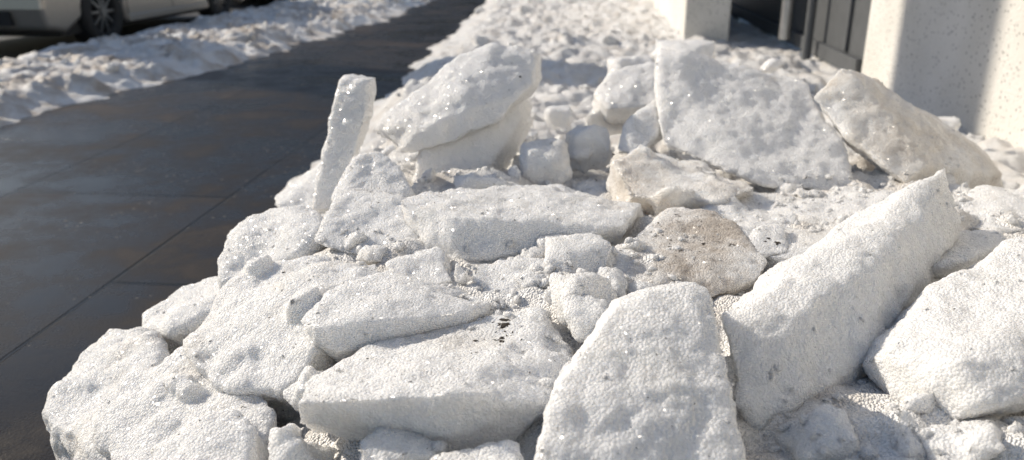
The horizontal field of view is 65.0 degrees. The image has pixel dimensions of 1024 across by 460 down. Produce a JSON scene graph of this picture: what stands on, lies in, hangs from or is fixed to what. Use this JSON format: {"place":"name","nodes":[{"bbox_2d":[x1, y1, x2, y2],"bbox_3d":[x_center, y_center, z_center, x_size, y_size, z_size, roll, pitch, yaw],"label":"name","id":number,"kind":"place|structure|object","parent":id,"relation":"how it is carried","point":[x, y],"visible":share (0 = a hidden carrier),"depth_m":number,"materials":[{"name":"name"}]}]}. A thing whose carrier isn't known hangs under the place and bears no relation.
{"place":"outdoors","nodes":[
{"label":"outdoors","id":0,"kind":"place"},
{"bbox_2d":[0,0,281,58],"bbox_3d":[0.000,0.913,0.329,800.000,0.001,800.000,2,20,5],"label":"road","id":1,"kind":"structure","parent":0,"point":[16,47],"depth_m":8.56,"materials":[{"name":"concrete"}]},
{"bbox_2d":[0,0,242,41],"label":"parked car","id":2,"kind":"object","parent":1,"relation":"on","point":[84,20],"visible":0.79,"depth_m":7.50,"materials":[{"name":"silver metal"}]},
{"bbox_2d":[0,0,430,126],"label":"snow bank","id":3,"kind":"structure","parent":1,"relation":"on","point":[100,68],"depth_m":5.79,"materials":[{"name":"white snow"}]},
{"bbox_2d":[0,0,369,85],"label":"snow rubble","id":4,"kind":"object","parent":3,"relation":"on","point":[73,45],"visible":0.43,"depth_m":6.22,"materials":[{"name":"white snow"}]},
{"bbox_2d":[0,0,486,459],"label":"pavement","id":5,"kind":"structure","parent":0,"point":[125,209],"depth_m":3.02,"materials":[{"name":"grey asphalt"}]},
{"bbox_2d":[42,327,169,459],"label":"snow chunk","id":6,"kind":"object","parent":5,"relation":"on","point":[79,391],"visible":0.5,"depth_m":1.34,"materials":[{"name":"white snow"}]},
{"bbox_2d":[275,0,1023,459],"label":"snow pile","id":7,"kind":"object","parent":5,"relation":"on","point":[569,62],"visible":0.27,"depth_m":3.21,"materials":[{"name":"white snow"}]},
{"bbox_2d":[142,276,218,354],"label":"snow chunk","id":8,"kind":"object","parent":7,"relation":"on","point":[176,327],"visible":0.3,"depth_m":1.51,"materials":[{"name":"white snow"}]},
{"bbox_2d":[94,346,276,459],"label":"snow chunk","id":9,"kind":"object","parent":7,"relation":"on","point":[163,401],"visible":0.56,"depth_m":1.10,"materials":[{"name":"white snow"}]},
{"bbox_2d":[150,409,268,459],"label":"snow chunk","id":10,"kind":"object","parent":7,"relation":"on","point":[217,436],"visible":0.98,"depth_m":0.92,"materials":[{"name":"white snow"}]},
{"bbox_2d":[217,205,327,289],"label":"snow chunk","id":11,"kind":"object","parent":7,"relation":"on","point":[249,238],"visible":0.5,"depth_m":1.53,"materials":[{"name":"white snow"}]},
{"bbox_2d":[183,254,380,419],"bbox_3d":[-0.357,0.159,1.276,0.321,0.236,0.465,2,20,5],"label":"snow chunk","id":12,"kind":"object","parent":7,"relation":"on","point":[249,335],"visible":0.56,"depth_m":1.15,"materials":[{"name":"white snow"}]},
{"bbox_2d":[275,161,320,211],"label":"snow chunk","id":13,"kind":"object","parent":7,"relation":"on","point":[300,190],"visible":0.21,"depth_m":1.98,"materials":[{"name":"white snow"}]},
{"bbox_2d":[268,423,334,459],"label":"snow chunk","id":14,"kind":"object","parent":7,"relation":"on","point":[282,440],"visible":1,"depth_m":0.87,"materials":[{"name":"white snow"}]},
{"bbox_2d":[283,365,322,410],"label":"snow chunk","id":15,"kind":"object","parent":7,"relation":"on","point":[293,394],"visible":0.41,"depth_m":1.00,"materials":[{"name":"white snow"}]},
{"bbox_2d":[312,74,375,210],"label":"snow chunk","id":16,"kind":"object","parent":7,"relation":"on","point":[352,106],"visible":0.83,"depth_m":1.79,"materials":[{"name":"white snow"}]},
{"bbox_2d":[314,188,428,253],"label":"snow chunk","id":17,"kind":"object","parent":7,"relation":"on","point":[386,212],"visible":0.62,"depth_m":1.50,"materials":[{"name":"white snow"}]},
{"bbox_2d":[331,151,414,201],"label":"snow chunk","id":18,"kind":"object","parent":7,"relation":"on","point":[372,170],"visible":0.47,"depth_m":1.65,"materials":[{"name":"white snow"}]},
{"bbox_2d":[301,270,491,361],"bbox_3d":[-0.157,0.122,1.157,0.253,0.098,0.240,2,20,5],"label":"snow chunk","id":19,"kind":"object","parent":7,"relation":"on","point":[412,305],"visible":0.81,"depth_m":1.08,"materials":[{"name":"white snow"}]},
{"bbox_2d":[358,427,446,459],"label":"snow chunk","id":20,"kind":"object","parent":7,"relation":"on","point":[378,442],"visible":0.82,"depth_m":0.84,"materials":[{"name":"white snow"}]},
{"bbox_2d":[385,247,451,284],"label":"snow chunk","id":21,"kind":"object","parent":7,"relation":"on","point":[433,264],"visible":0.49,"depth_m":1.29,"materials":[{"name":"white snow"}]},
{"bbox_2d":[298,306,573,452],"bbox_3d":[-0.084,0.173,1.019,0.330,0.142,0.360,2,20,5],"label":"snow chunk","id":22,"kind":"object","parent":7,"relation":"on","point":[476,410],"visible":0.81,"depth_m":0.89,"materials":[{"name":"white snow"}]},
{"bbox_2d":[454,263,468,285],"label":"snow chunk","id":23,"kind":"object","parent":7,"relation":"on","point":[460,275],"visible":1,"depth_m":1.24,"materials":[{"name":"white snow"}]},
{"bbox_2d":[412,99,533,179],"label":"snow chunk","id":24,"kind":"object","parent":7,"relation":"on","point":[499,143],"visible":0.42,"depth_m":1.95,"materials":[{"name":"white snow"}]},
{"bbox_2d":[373,41,541,152],"bbox_3d":[-0.114,-0.346,2.044,0.512,0.235,0.291,-17,26,-39],"label":"snow chunk","id":25,"kind":"object","parent":24,"relation":"on","point":[480,74],"visible":0.99,"depth_m":1.97,"materials":[{"name":"white snow"}]},
{"bbox_2d":[430,440,523,459],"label":"snow chunk","id":26,"kind":"object","parent":7,"relation":"on","point":[505,450],"visible":1,"depth_m":0.81,"materials":[{"name":"white snow"}]},
{"bbox_2d":[453,172,518,188],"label":"snow chunk","id":27,"kind":"object","parent":7,"relation":"on","point":[473,180],"visible":0.69,"depth_m":1.74,"materials":[{"name":"white snow"}]},
{"bbox_2d":[472,258,549,295],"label":"snow chunk","id":28,"kind":"object","parent":7,"relation":"on","point":[486,277],"visible":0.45,"depth_m":1.26,"materials":[{"name":"white snow"}]},
{"bbox_2d":[400,184,642,261],"bbox_3d":[0.033,-0.017,1.539,0.487,0.125,0.319,-5,20,-13],"label":"snow chunk","id":29,"kind":"object","parent":7,"relation":"on","point":[492,231],"visible":0.84,"depth_m":1.43,"materials":[{"name":"white snow"}]},
{"bbox_2d":[531,111,535,119],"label":"snow chunk","id":30,"kind":"object","parent":7,"relation":"on","point":[533,116],"visible":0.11,"depth_m":2.21,"materials":[{"name":"white snow"}]},
{"bbox_2d":[52,46,1023,459],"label":"snow rubble","id":31,"kind":"object","parent":7,"relation":"on","point":[742,404],"visible":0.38,"depth_m":1.23,"materials":[{"name":"white snow"}]},
{"bbox_2d":[518,138,572,183],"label":"snow chunk","id":32,"kind":"object","parent":7,"relation":"on","point":[540,160],"visible":0.85,"depth_m":1.88,"materials":[{"name":"white snow"}]},
{"bbox_2d":[535,233,568,257],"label":"snow chunk","id":33,"kind":"object","parent":7,"relation":"on","point":[540,242],"visible":0.17,"depth_m":1.39,"materials":[{"name":"white snow"}]},
{"bbox_2d":[559,361,570,373],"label":"snow chunk","id":34,"kind":"object","parent":7,"relation":"on","point":[566,364],"visible":0.07,"depth_m":0.92,"materials":[{"name":"white snow"}]},
{"bbox_2d":[544,233,611,273],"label":"snow chunk","id":35,"kind":"object","parent":7,"relation":"on","point":[582,255],"visible":0.62,"depth_m":1.28,"materials":[{"name":"white snow"}]},
{"bbox_2d":[178,76,982,456],"bbox_3d":[0.416,-0.236,2.115,1.170,0.446,3.084,6,21,15],"label":"dirt debris","id":36,"kind":"object","parent":7,"relation":"on","point":[510,324],"visible":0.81,"depth_m":1.08,"materials":[{"name":"brown soil"}]},
{"bbox_2d":[549,272,617,334],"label":"snow chunk","id":37,"kind":"object","parent":7,"relation":"on","point":[563,286],"visible":0.45,"depth_m":1.09,"materials":[{"name":"white snow"}]},
{"bbox_2d":[562,294,610,342],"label":"snow chunk","id":38,"kind":"object","parent":7,"relation":"on","point":[582,313],"visible":0.59,"depth_m":1.04,"materials":[{"name":"white snow"}]},
{"bbox_2d":[565,124,613,173],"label":"snow chunk","id":39,"kind":"object","parent":7,"relation":"on","point":[592,143],"visible":0.9,"depth_m":2.01,"materials":[{"name":"white snow"}]},
{"bbox_2d":[584,108,622,134],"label":"snow chunk","id":40,"kind":"object","parent":7,"relation":"on","point":[595,117],"visible":0.48,"depth_m":2.30,"materials":[{"name":"white snow"}]},
{"bbox_2d":[591,62,654,134],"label":"snow chunk","id":41,"kind":"object","parent":7,"relation":"on","point":[619,98],"visible":0.56,"depth_m":2.27,"materials":[{"name":"white snow"}]},
{"bbox_2d":[607,55,654,74],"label":"snow chunk","id":42,"kind":"object","parent":7,"relation":"on","point":[613,63],"visible":0.39,"depth_m":2.83,"materials":[{"name":"white snow"}]},
{"bbox_2d":[534,282,745,459],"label":"snow chunk","id":43,"kind":"object","parent":7,"relation":"on","point":[590,412],"visible":1,"depth_m":0.79,"materials":[{"name":"white snow"}]},
{"bbox_2d":[618,99,662,153],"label":"snow chunk","id":44,"kind":"object","parent":7,"relation":"on","point":[644,121],"visible":0.69,"depth_m":1.99,"materials":[{"name":"white snow"}]},
{"bbox_2d":[318,132,1023,459],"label":"snow rubble","id":45,"kind":"object","parent":7,"relation":"on","point":[922,411],"visible":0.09,"depth_m":1.38,"materials":[{"name":"white snow"}]},
{"bbox_2d":[544,105,573,132],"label":"snow chunk","id":46,"kind":"object","parent":45,"relation":"on","point":[560,118],"visible":0.98,"depth_m":2.51,"materials":[{"name":"white snow"}]},
{"bbox_2d":[606,145,753,219],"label":"snow chunk","id":47,"kind":"object","parent":7,"relation":"on","point":[642,166],"visible":0.71,"depth_m":1.72,"materials":[{"name":"white snow"}]},
{"bbox_2d":[651,36,715,60],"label":"snow chunk","id":48,"kind":"object","parent":7,"relation":"on","point":[706,47],"visible":0.52,"depth_m":2.62,"materials":[{"name":"white snow"}]},
{"bbox_2d":[613,207,766,298],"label":"snow chunk","id":49,"kind":"object","parent":7,"relation":"on","point":[739,268],"visible":0.62,"depth_m":1.32,"materials":[{"name":"white snow"}]},
{"bbox_2d":[654,49,852,191],"bbox_3d":[0.581,-0.284,1.984,0.453,0.281,0.473,2,20,5],"label":"snow chunk","id":50,"kind":"object","parent":7,"relation":"on","point":[771,143],"visible":0.95,"depth_m":1.94,"materials":[{"name":"white snow"}]},
{"bbox_2d":[748,224,788,258],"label":"snow chunk","id":51,"kind":"object","parent":7,"relation":"on","point":[758,238],"visible":0.58,"depth_m":1.37,"materials":[{"name":"white snow"}]},
{"bbox_2d":[759,58,784,72],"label":"snow chunk","id":52,"kind":"object","parent":7,"relation":"on","point":[771,65],"visible":0.96,"depth_m":2.56,"materials":[{"name":"white snow"}]},
{"bbox_2d":[699,186,888,273],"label":"snow chunk","id":53,"kind":"object","parent":7,"relation":"on","point":[734,209],"visible":0.32,"depth_m":1.61,"materials":[{"name":"white snow"}]},
{"bbox_2d":[774,403,860,459],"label":"snow chunk","id":54,"kind":"object","parent":7,"relation":"on","point":[796,442],"visible":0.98,"depth_m":0.87,"materials":[{"name":"white snow"}]},
{"bbox_2d":[721,167,960,430],"bbox_3d":[0.496,0.078,1.220,0.213,0.229,0.781,16,25,37],"label":"snow chunk","id":55,"kind":"object","parent":7,"relation":"on","point":[769,325],"visible":0.83,"depth_m":1.07,"materials":[{"name":"white snow"}]},
{"bbox_2d":[884,408,927,459],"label":"snow chunk","id":56,"kind":"object","parent":7,"relation":"on","point":[907,439],"visible":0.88,"depth_m":0.85,"materials":[{"name":"white snow"}]},
{"bbox_2d":[812,69,1002,188],"bbox_3d":[1.039,-0.258,2.042,0.587,0.304,0.337,-15,25,-36],"label":"snow chunk","id":57,"kind":"object","parent":7,"relation":"on","point":[864,135],"visible":0.92,"depth_m":1.92,"materials":[{"name":"white snow"}]},
{"bbox_2d":[862,237,1023,422],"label":"snow chunk","id":58,"kind":"object","parent":7,"relation":"on","point":[942,371],"visible":0.95,"depth_m":0.95,"materials":[{"name":"white snow"}]},
{"bbox_2d":[938,116,960,130],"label":"snow chunk","id":59,"kind":"object","parent":7,"relation":"on","point":[953,122],"visible":0.34,"depth_m":2.92,"materials":[{"name":"white snow"}]},
{"bbox_2d":[908,420,1007,459],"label":"snow chunk","id":60,"kind":"object","parent":7,"relation":"on","point":[977,440],"visible":0.99,"depth_m":0.82,"materials":[{"name":"white snow"}]},
{"bbox_2d":[932,227,1006,278],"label":"snow chunk","id":61,"kind":"object","parent":7,"relation":"on","point":[973,247],"visible":0.48,"depth_m":1.32,"materials":[{"name":"white snow"}]},
{"bbox_2d":[957,185,1023,234],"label":"snow chunk","id":62,"kind":"object","parent":7,"relation":"on","point":[987,201],"visible":0.29,"depth_m":1.61,"materials":[{"name":"white snow"}]},
{"bbox_2d":[649,0,731,40],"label":"plastered wall","id":63,"kind":"structure","parent":5,"relation":"on","point":[688,19],"depth_m":6.32,"materials":[{"name":"white paint"}]},
{"bbox_2d":[370,0,1023,189],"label":"snow rubble","id":64,"kind":"object","parent":5,"relation":"on","point":[485,39],"visible":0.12,"depth_m":5.89,"materials":[{"name":"white snow"}]},
{"bbox_2d":[731,0,871,72],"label":"metal gate","id":65,"kind":"structure","parent":5,"relation":"on","point":[833,32],"depth_m":5.44,"materials":[{"name":"metal"}]},
{"bbox_2d":[861,0,1023,147],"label":"plastered wall","id":66,"kind":"structure","parent":5,"relation":"on","point":[962,61],"depth_m":3.46,"materials":[{"name":"white paint"}]}
]}

